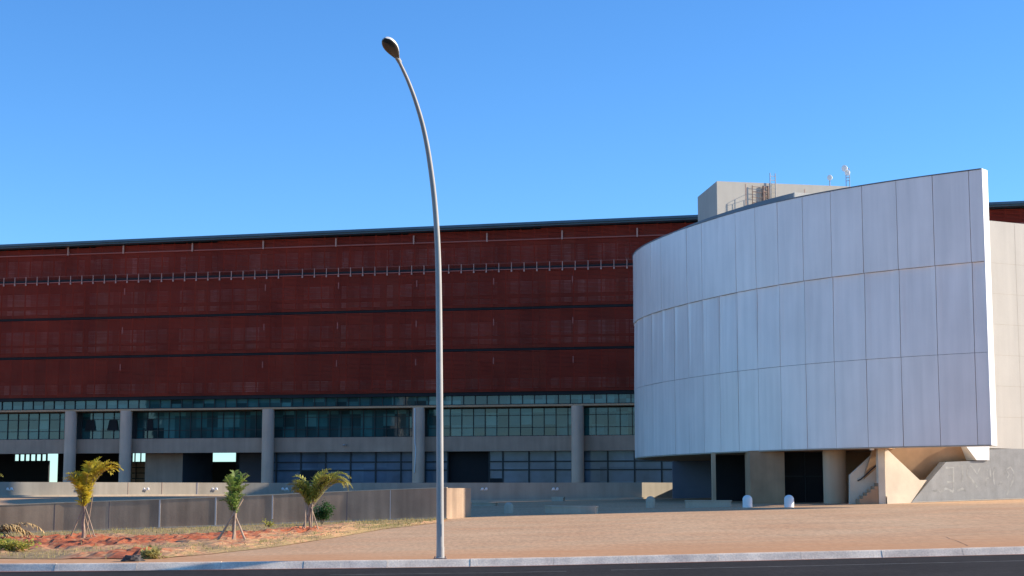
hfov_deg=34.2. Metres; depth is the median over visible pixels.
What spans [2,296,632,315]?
office window
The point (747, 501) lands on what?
bollard
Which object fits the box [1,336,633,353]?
office window
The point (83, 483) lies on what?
palm tree
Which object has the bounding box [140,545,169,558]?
weed clump
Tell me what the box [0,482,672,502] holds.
parapet wall
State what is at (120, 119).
sky
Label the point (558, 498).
concrete bench
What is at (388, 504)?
retaining wall
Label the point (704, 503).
concrete bench
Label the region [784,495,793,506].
bollard
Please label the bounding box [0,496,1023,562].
plaza
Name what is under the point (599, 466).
window
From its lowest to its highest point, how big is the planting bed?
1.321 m
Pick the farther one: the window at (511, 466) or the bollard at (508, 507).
the window at (511, 466)
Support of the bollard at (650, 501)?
on the plaza
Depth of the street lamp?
41.01 m
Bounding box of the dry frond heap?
[0,522,44,538]
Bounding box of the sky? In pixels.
[0,0,1023,481]
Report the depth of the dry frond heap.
57.03 m
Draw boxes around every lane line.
[346,571,556,574]
[629,561,990,569]
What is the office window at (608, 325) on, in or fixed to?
in the conference hall
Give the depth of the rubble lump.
41.23 m
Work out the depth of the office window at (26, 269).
155.72 m
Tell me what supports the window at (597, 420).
in the conference hall
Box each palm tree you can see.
[63,456,122,537]
[217,470,248,539]
[287,468,350,528]
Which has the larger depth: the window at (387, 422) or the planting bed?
the window at (387, 422)
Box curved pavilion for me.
[632,168,1023,503]
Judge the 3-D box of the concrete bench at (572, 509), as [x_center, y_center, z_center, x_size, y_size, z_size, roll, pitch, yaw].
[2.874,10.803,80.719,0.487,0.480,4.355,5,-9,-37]
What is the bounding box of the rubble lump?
[121,555,145,561]
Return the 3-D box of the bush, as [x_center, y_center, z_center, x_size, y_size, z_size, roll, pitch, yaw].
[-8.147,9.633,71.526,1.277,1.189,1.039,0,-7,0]
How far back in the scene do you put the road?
37.15 m
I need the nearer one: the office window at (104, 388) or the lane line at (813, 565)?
the lane line at (813, 565)
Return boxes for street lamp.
[382,37,446,558]
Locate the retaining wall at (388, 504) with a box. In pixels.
[0,487,470,533]
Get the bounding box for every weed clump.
[0,534,41,550]
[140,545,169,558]
[260,518,274,526]
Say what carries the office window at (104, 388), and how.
in the conference hall
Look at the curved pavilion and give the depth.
90.28 m
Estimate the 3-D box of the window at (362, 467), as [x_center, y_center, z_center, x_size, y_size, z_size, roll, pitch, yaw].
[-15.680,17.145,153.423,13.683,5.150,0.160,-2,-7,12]
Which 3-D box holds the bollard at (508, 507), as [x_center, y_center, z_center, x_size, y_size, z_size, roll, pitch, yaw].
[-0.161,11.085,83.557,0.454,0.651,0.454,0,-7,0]
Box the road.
[0,554,1023,575]
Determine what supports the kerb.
on the road
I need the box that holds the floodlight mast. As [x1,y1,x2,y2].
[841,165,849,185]
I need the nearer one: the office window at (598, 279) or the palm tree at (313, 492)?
the palm tree at (313, 492)
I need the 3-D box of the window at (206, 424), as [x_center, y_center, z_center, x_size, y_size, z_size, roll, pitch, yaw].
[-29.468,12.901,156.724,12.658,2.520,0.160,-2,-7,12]
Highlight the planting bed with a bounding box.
[0,518,446,558]
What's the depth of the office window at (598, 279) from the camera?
155.38 m
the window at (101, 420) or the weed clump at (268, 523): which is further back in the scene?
the window at (101, 420)
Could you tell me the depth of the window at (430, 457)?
151.63 m
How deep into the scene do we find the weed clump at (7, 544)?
46.67 m
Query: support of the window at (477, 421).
in the conference hall
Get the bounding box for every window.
[0,242,647,277]
[0,279,632,306]
[0,377,633,394]
[0,413,64,439]
[1,319,633,345]
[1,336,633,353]
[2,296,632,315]
[81,412,119,438]
[136,411,261,438]
[273,452,411,482]
[274,409,412,437]
[425,452,448,482]
[426,407,570,436]
[488,451,571,482]
[584,407,634,435]
[584,451,671,482]
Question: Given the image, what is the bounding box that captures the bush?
[311,500,335,524]
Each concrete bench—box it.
[472,502,497,505]
[544,505,598,513]
[551,497,564,500]
[685,500,731,507]
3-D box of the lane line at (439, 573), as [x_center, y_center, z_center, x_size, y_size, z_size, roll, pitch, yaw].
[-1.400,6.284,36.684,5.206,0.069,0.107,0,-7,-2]
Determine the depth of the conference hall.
153.91 m
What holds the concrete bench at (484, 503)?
on the plaza
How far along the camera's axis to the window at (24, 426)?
160.35 m
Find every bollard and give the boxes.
[504,502,512,512]
[646,496,654,507]
[743,495,751,507]
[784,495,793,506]
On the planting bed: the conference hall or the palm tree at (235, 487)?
the palm tree at (235, 487)
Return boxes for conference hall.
[0,201,1023,482]
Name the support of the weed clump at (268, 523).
on the planting bed
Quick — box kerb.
[0,546,1023,570]

